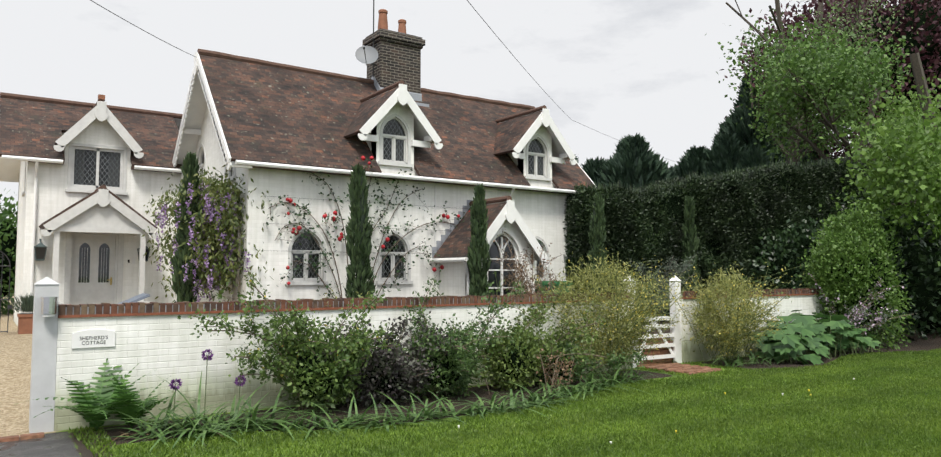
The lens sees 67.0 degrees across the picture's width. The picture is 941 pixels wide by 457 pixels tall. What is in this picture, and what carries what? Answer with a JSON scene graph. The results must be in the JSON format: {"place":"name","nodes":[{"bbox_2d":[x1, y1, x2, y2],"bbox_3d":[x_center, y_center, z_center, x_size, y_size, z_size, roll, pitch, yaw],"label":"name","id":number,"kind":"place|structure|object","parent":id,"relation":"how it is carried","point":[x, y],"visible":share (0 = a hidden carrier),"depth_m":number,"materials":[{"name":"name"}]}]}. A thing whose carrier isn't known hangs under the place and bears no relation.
{"place":"outdoors","nodes":[
{"label":"outdoors","id":0,"kind":"place"},
{"bbox_2d":[0,251,11,332],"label":"iron gate","id":1,"kind":"structure","parent":0,"point":[8,306],"depth_m":14.92,"materials":[{"name":"black"}]},
{"bbox_2d":[313,288,369,315],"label":"wall sprigs","id":2,"kind":"object","parent":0,"point":[336,297],"depth_m":10.11,"materials":[{"name":"green plant"}]},
{"bbox_2d":[0,0,898,227],"label":"sky","id":3,"kind":"structure","parent":0,"point":[616,69],"materials":[{"name":"white"}]},
{"bbox_2d":[427,280,475,295],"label":"wall sprigs","id":4,"kind":"object","parent":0,"point":[439,281],"depth_m":11.61,"materials":[{"name":"green plant"}]},
{"bbox_2d":[0,296,940,456],"bbox_3d":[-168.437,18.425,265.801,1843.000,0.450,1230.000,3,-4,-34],"label":"ground","id":5,"kind":"structure","parent":0,"point":[15,361],"depth_m":8.92,"materials":[{"name":"green plant"}]},
{"bbox_2d":[0,188,17,314],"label":"greenery","id":6,"kind":"object","parent":5,"relation":"on","point":[5,213],"depth_m":22.19,"materials":[{"name":"green plant"}]},
{"bbox_2d":[29,277,58,432],"bbox_3d":[-4.758,1.417,7.928,0.249,1.755,0.249,3,-4,-34],"label":"grey post","id":7,"kind":"object","parent":5,"relation":"on","point":[43,360],"visible":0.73,"depth_m":7.83,"materials":[{"name":"white paint"}]},
{"bbox_2d":[40,297,57,313],"bbox_3d":[-4.633,0.843,7.809,0.164,0.185,0.167,3,-4,-34],"label":"steel light","id":8,"kind":"object","parent":7,"relation":"on","point":[48,305],"visible":1,"depth_m":7.75,"materials":[{"name":"grey metal"}]},
{"bbox_2d":[17,358,155,430],"bbox_3d":[-4.181,1.817,7.759,1.357,0.794,1.411,3,-4,-34],"label":"fern","id":9,"kind":"object","parent":5,"relation":"on","point":[90,410],"visible":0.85,"depth_m":7.83,"materials":[{"name":"green plant"}]},
{"bbox_2d":[73,373,193,427],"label":"fern","id":10,"kind":"object","parent":5,"relation":"on","point":[132,409],"visible":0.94,"depth_m":7.85,"materials":[{"name":"green plant"}]},
{"bbox_2d":[118,293,149,303],"bbox_3d":[-6.948,1.738,14.041,1.100,0.889,0.720,3,-4,-34],"label":"storage box lid","id":11,"kind":"object","parent":5,"relation":"on","point":[139,297],"visible":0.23,"depth_m":14.09,"materials":[{"name":"blue"}]},
{"bbox_2d":[110,430,224,442],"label":"soil","id":12,"kind":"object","parent":5,"relation":"on","point":[126,434],"visible":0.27,"depth_m":7.55,"materials":[{"name":"brown soil"}]},
{"bbox_2d":[169,378,181,389],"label":"allium flower","id":13,"kind":"object","parent":5,"relation":"on","point":[173,387],"visible":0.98,"depth_m":7.95,"materials":[{"name":"purple plant"}]},
{"bbox_2d":[170,151,202,302],"bbox_3d":[-5.619,0.301,14.138,0.663,3.770,0.687,3,-4,-34],"label":"cypress","id":14,"kind":"object","parent":5,"relation":"on","point":[190,167],"depth_m":14.01,"materials":[{"name":"green plant"}]},
{"bbox_2d":[203,355,207,424],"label":"flower stem","id":15,"kind":"object","parent":5,"relation":"on","point":[205,386],"visible":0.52,"depth_m":8.20,"materials":[{"name":"green plant"}]},
{"bbox_2d":[202,349,213,359],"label":"allium flower","id":16,"kind":"object","parent":5,"relation":"on","point":[206,357],"visible":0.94,"depth_m":8.22,"materials":[{"name":"purple plant"}]},
{"bbox_2d":[142,164,274,302],"bbox_3d":[-5.778,0.469,15.069,2.054,3.569,4.232,3,-4,-34],"label":"wisteria","id":17,"kind":"object","parent":5,"relation":"on","point":[224,188],"depth_m":14.10,"materials":[{"name":"green plant"}]},
{"bbox_2d":[154,183,250,301],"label":"wisteria flowers","id":18,"kind":"object","parent":17,"relation":"attached to","point":[205,197],"visible":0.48,"depth_m":13.92,"materials":[{"name":"purple plant"}]},
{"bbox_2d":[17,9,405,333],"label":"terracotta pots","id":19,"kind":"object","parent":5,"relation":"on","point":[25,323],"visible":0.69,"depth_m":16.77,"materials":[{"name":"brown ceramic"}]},
{"bbox_2d":[6,293,33,313],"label":"lavender","id":20,"kind":"object","parent":19,"relation":"in","point":[27,304],"visible":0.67,"depth_m":15.34,"materials":[{"name":"green plant"}]},
{"bbox_2d":[233,375,245,386],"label":"allium flower","id":21,"kind":"object","parent":5,"relation":"on","point":[238,382],"visible":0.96,"depth_m":8.46,"materials":[{"name":"purple plant"}]},
{"bbox_2d":[177,273,407,414],"bbox_3d":[-2.199,1.474,8.869,2.775,1.889,2.312,3,-4,-34],"label":"shrub","id":22,"kind":"object","parent":5,"relation":"on","point":[299,321],"depth_m":8.73,"materials":[{"name":"green plant"}]},
{"bbox_2d":[13,102,573,325],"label":"house wall","id":23,"kind":"structure","parent":5,"relation":"on","point":[543,215],"depth_m":16.28,"materials":[{"name":"paint"}]},
{"bbox_2d":[34,239,149,261],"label":"lanterns","id":24,"kind":"object","parent":23,"relation":"attached to","point":[40,244],"visible":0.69,"depth_m":16.00,"materials":[{"name":"metal"}]},
{"bbox_2d":[34,235,514,294],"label":"plain glazing","id":25,"kind":"structure","parent":23,"relation":"on","point":[493,251],"depth_m":16.32,"materials":[{"name":"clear glass"}]},
{"bbox_2d":[21,101,551,304],"bbox_3d":[-4.129,-0.362,16.226,12.996,5.360,3.418,0,-4,-7],"label":"grey joinery","id":26,"kind":"object","parent":23,"relation":"in","point":[97,219],"visible":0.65,"depth_m":16.46,"materials":[{"name":"white wood"}]},
{"bbox_2d":[74,119,543,277],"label":"leaded lights","id":27,"kind":"object","parent":23,"relation":"on","point":[85,167],"depth_m":16.73,"materials":[{"name":"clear glass"}]},
{"bbox_2d":[263,196,465,253],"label":"trellis wires","id":28,"kind":"object","parent":23,"relation":"attached to","point":[369,202],"visible":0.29,"depth_m":15.92,"materials":[{"name":"black metal"}]},
{"bbox_2d":[0,52,681,367],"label":"white joinery","id":29,"kind":"object","parent":5,"relation":"on","point":[199,98],"visible":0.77,"depth_m":16.12,"materials":[{"name":"white wood"}]},
{"bbox_2d":[0,59,578,257],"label":"tile edges","id":30,"kind":"object","parent":29,"relation":"on","point":[41,226],"visible":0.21,"depth_m":16.12,"materials":[{"name":"brown"}]},
{"bbox_2d":[0,49,546,205],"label":"ridge tiles","id":31,"kind":"object","parent":30,"relation":"on","point":[532,109],"visible":0.52,"depth_m":18.26,"materials":[{"name":"brown tile"}]},
{"bbox_2d":[0,54,594,257],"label":"roof tiles","id":32,"kind":"object","parent":29,"relation":"on","point":[271,114],"visible":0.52,"depth_m":16.80,"materials":[{"name":"tile"}]},
{"bbox_2d":[362,28,424,93],"bbox_3d":[-2.059,-4.181,19.053,1.380,1.920,0.980,3,-4,-34],"label":"chimney stack","id":33,"kind":"object","parent":32,"relation":"on","point":[399,57],"visible":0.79,"depth_m":18.71,"materials":[{"name":"brick"}]},
{"bbox_2d":[355,45,377,65],"bbox_3d":[-2.615,-4.429,18.027,0.538,0.558,0.602,3,-4,-34],"label":"satellite dish","id":34,"kind":"object","parent":33,"relation":"attached to","point":[366,55],"visible":1,"depth_m":18.15,"materials":[{"name":"grey metal"}]},
{"bbox_2d":[90,0,674,161],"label":"overhead wires","id":35,"kind":"object","parent":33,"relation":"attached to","point":[373,64],"visible":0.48,"depth_m":17.98,"materials":[{"name":"black"}]},
{"bbox_2d":[58,29,814,314],"bbox_3d":[0.258,-1.937,16.244,17.196,6.855,7.861,3,-4,-34],"label":"lead flashing","id":36,"kind":"object","parent":29,"relation":"attached to","point":[416,96],"visible":0.25,"depth_m":16.60,"materials":[{"name":"grey metal"}]},
{"bbox_2d":[343,162,375,297],"bbox_3d":[-2.256,0.420,14.488,0.662,3.578,0.664,3,-4,-34],"label":"cypress","id":37,"kind":"object","parent":5,"relation":"on","point":[364,248],"depth_m":14.42,"materials":[{"name":"green plant"}]},
{"bbox_2d":[0,338,720,442],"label":"brick paving","id":38,"kind":"structure","parent":5,"relation":"on","point":[667,364],"depth_m":13.01,"materials":[{"name":"red brick"}]},
{"bbox_2d":[263,156,469,298],"bbox_3d":[-1.889,0.082,15.367,5.074,3.261,0.738,3,-4,-34],"label":"climbing rose","id":39,"kind":"object","parent":5,"relation":"on","point":[342,229],"depth_m":15.07,"materials":[{"name":"green plant"}]},
{"bbox_2d":[268,168,456,297],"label":"climbing rose stems","id":40,"kind":"object","parent":39,"relation":"attached to","point":[324,283],"visible":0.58,"depth_m":15.19,"materials":[{"name":"plant"}]},
{"bbox_2d":[322,311,463,407],"bbox_3d":[-1.217,1.797,9.679,2.182,1.386,1.724,3,-4,-34],"label":"purple shrub","id":41,"kind":"object","parent":5,"relation":"on","point":[403,361],"depth_m":9.34,"materials":[{"name":"purple plant"}]},
{"bbox_2d":[74,347,791,453],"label":"border plants","id":42,"kind":"object","parent":5,"relation":"on","point":[215,424],"visible":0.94,"depth_m":8.14,"materials":[{"name":"green plant"}]},
{"bbox_2d":[54,295,836,430],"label":"garden wall","id":43,"kind":"structure","parent":5,"relation":"on","point":[165,347],"depth_m":8.78,"materials":[{"name":"brick"}]},
{"bbox_2d":[80,336,107,344],"bbox_3d":[-4.289,1.272,8.094,0.285,0.095,0.003,3,-4,-34],"label":"sign lettering","id":44,"kind":"object","parent":43,"relation":"attached to","point":[94,339],"visible":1,"depth_m":8.10,"materials":[{"name":"black paint"}]},
{"bbox_2d":[58,293,822,317],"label":"creasing tiles","id":45,"kind":"object","parent":43,"relation":"on","point":[164,313],"visible":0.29,"depth_m":9.46,"materials":[{"name":"brown tile"}]},
{"bbox_2d":[58,288,822,314],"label":"coping bricks","id":46,"kind":"object","parent":45,"relation":"on","point":[392,301],"visible":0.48,"depth_m":9.59,"materials":[{"name":"brown brick"}]},
{"bbox_2d":[482,269,547,295],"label":"wall sprigs","id":47,"kind":"object","parent":43,"relation":"on","point":[495,272],"depth_m":12.24,"materials":[{"name":"green plant"}]},
{"bbox_2d":[353,277,549,400],"bbox_3d":[-0.332,1.633,10.505,3.596,1.898,2.705,9,-10,-68],"label":"cotoneaster","id":48,"kind":"object","parent":5,"relation":"on","point":[460,367],"depth_m":9.83,"materials":[{"name":"green plant"}]},
{"bbox_2d":[467,183,490,295],"bbox_3d":[0.165,0.625,15.081,0.566,3.243,0.552,3,-4,-34],"label":"cypress","id":49,"kind":"object","parent":5,"relation":"on","point":[478,211],"depth_m":14.99,"materials":[{"name":"green plant"}]},
{"bbox_2d":[69,348,940,456],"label":"lawn grass","id":50,"kind":"structure","parent":5,"relation":"on","point":[899,422],"depth_m":8.06,"materials":[{"name":"green plant"}]},
{"bbox_2d":[490,231,561,294],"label":"dead shrub","id":51,"kind":"object","parent":5,"relation":"on","point":[522,279],"depth_m":15.75,"materials":[{"name":"brown plant"}]},
{"bbox_2d":[445,281,614,394],"bbox_3d":[0.946,1.659,10.717,2.836,1.708,2.406,3,-4,-34],"label":"shrub","id":52,"kind":"object","parent":5,"relation":"on","point":[566,337],"depth_m":10.56,"materials":[{"name":"green plant"}]},
{"bbox_2d":[535,281,572,293],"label":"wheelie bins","id":53,"kind":"object","parent":5,"relation":"on","point":[543,283],"visible":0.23,"depth_m":17.27,"materials":[{"name":"green plastic"}]},
{"bbox_2d":[535,347,581,392],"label":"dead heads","id":54,"kind":"object","parent":5,"relation":"on","point":[567,366],"depth_m":10.31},
{"bbox_2d":[521,332,651,385],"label":"shrub","id":55,"kind":"object","parent":5,"relation":"on","point":[618,364],"depth_m":11.05,"materials":[{"name":"green plant"}]},
{"bbox_2d":[586,191,607,292],"bbox_3d":[3.120,0.723,17.559,0.609,3.363,0.561,3,-4,-34],"label":"cypress","id":56,"kind":"object","parent":5,"relation":"on","point":[598,231],"depth_m":17.50,"materials":[{"name":"green plant"}]},
{"bbox_2d":[515,248,697,378],"bbox_3d":[2.328,1.433,11.972,3.255,2.187,3.448,3,-4,-34],"label":"broom","id":57,"kind":"object","parent":5,"relation":"on","point":[630,288],"depth_m":11.82,"materials":[{"name":"plant"}]},
{"bbox_2d":[636,313,677,362],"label":"garden gate","id":58,"kind":"structure","parent":5,"relation":"on","point":[674,354],"depth_m":13.66,"materials":[{"name":"white wood"}]},
{"bbox_2d":[620,250,699,324],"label":"olive bush","id":59,"kind":"object","parent":5,"relation":"on","point":[671,269],"depth_m":17.74,"materials":[{"name":"green plant"}]},
{"bbox_2d":[679,195,700,290],"bbox_3d":[5.936,0.795,19.332,0.651,3.443,0.614,3,-4,-34],"label":"cypress","id":60,"kind":"object","parent":5,"relation":"on","point":[689,207],"depth_m":19.25,"materials":[{"name":"green plant"}]},
{"bbox_2d":[574,70,835,189],"bbox_3d":[8.699,-2.076,34.954,22.078,12.059,11.804,1,-4,-9],"label":"leylandii","id":61,"kind":"object","parent":5,"relation":"on","point":[633,157],"depth_m":33.99,"materials":[{"name":"green plant"}]},
{"bbox_2d":[659,261,803,364],"bbox_3d":[4.869,1.598,13.679,3.069,2.032,3.016,3,-4,-34],"label":"broom","id":62,"kind":"object","parent":5,"relation":"on","point":[724,290],"depth_m":13.52,"materials":[{"name":"green plant"}]},
{"bbox_2d":[713,272,789,297],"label":"shrub","id":63,"kind":"object","parent":5,"relation":"on","point":[732,285],"depth_m":15.40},
{"bbox_2d":[563,154,940,322],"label":"yew hedge","id":64,"kind":"object","parent":5,"relation":"on","point":[741,180],"depth_m":19.72,"materials":[{"name":"green plant"}]},
{"bbox_2d":[705,0,890,165],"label":"ash","id":65,"kind":"object","parent":5,"relation":"on","point":[748,52],"depth_m":30.72},
{"bbox_2d":[745,310,896,364],"bbox_3d":[7.299,2.268,15.071,4.129,1.032,1.776,3,-4,-34],"label":"large-leaved plant","id":66,"kind":"object","parent":5,"relation":"on","point":[807,327],"visible":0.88,"depth_m":14.40,"materials":[{"name":"green plant"}]},
{"bbox_2d":[739,205,906,334],"bbox_3d":[9.524,1.502,19.725,4.157,4.335,4.313,3,-4,-34],"label":"shrub","id":67,"kind":"object","parent":5,"relation":"on","point":[782,241],"depth_m":19.41,"materials":[{"name":"green plant"}]},
{"bbox_2d":[736,10,935,190],"bbox_3d":[12.745,-2.315,23.970,10.312,11.251,6.939,3,-4,-34],"label":"tree","id":68,"kind":"object","parent":5,"relation":"on","point":[844,80],"depth_m":23.10,"materials":[{"name":"green plant"}]},
{"bbox_2d":[793,194,914,350],"bbox_3d":[9.008,1.195,17.037,3.054,4.098,2.630,3,-4,-34],"label":"round shrub","id":69,"kind":"object","parent":5,"relation":"on","point":[847,232],"depth_m":16.37,"materials":[{"name":"green plant"}]},
{"bbox_2d":[808,272,911,349],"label":"flowering shrub","id":70,"kind":"object","parent":5,"relation":"on","point":[885,316],"depth_m":15.87,"materials":[{"name":"plant"}]},
{"bbox_2d":[810,181,940,340],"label":"shrub","id":71,"kind":"object","parent":5,"relation":"on","point":[936,282],"depth_m":19.29,"materials":[{"name":"green plant"}]},
{"bbox_2d":[819,52,940,265],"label":"lime tree","id":72,"kind":"object","parent":5,"relation":"on","point":[918,163],"depth_m":16.90,"materials":[{"name":"green plant"}]},
{"bbox_2d":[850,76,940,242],"bbox_3d":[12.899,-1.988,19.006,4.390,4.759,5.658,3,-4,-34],"label":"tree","id":73,"kind":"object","parent":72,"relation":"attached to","point":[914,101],"visible":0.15,"depth_m":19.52,"materials":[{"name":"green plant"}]},
{"bbox_2d":[725,0,923,164],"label":"tree","id":74,"kind":"object","parent":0,"point":[856,19],"depth_m":27.05,"materials":[{"name":"green plant"}]},
{"bbox_2d":[721,0,940,161],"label":"tree","id":75,"kind":"object","parent":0,"point":[935,39],"depth_m":30.60,"materials":[{"name":"green plant"}]}
]}

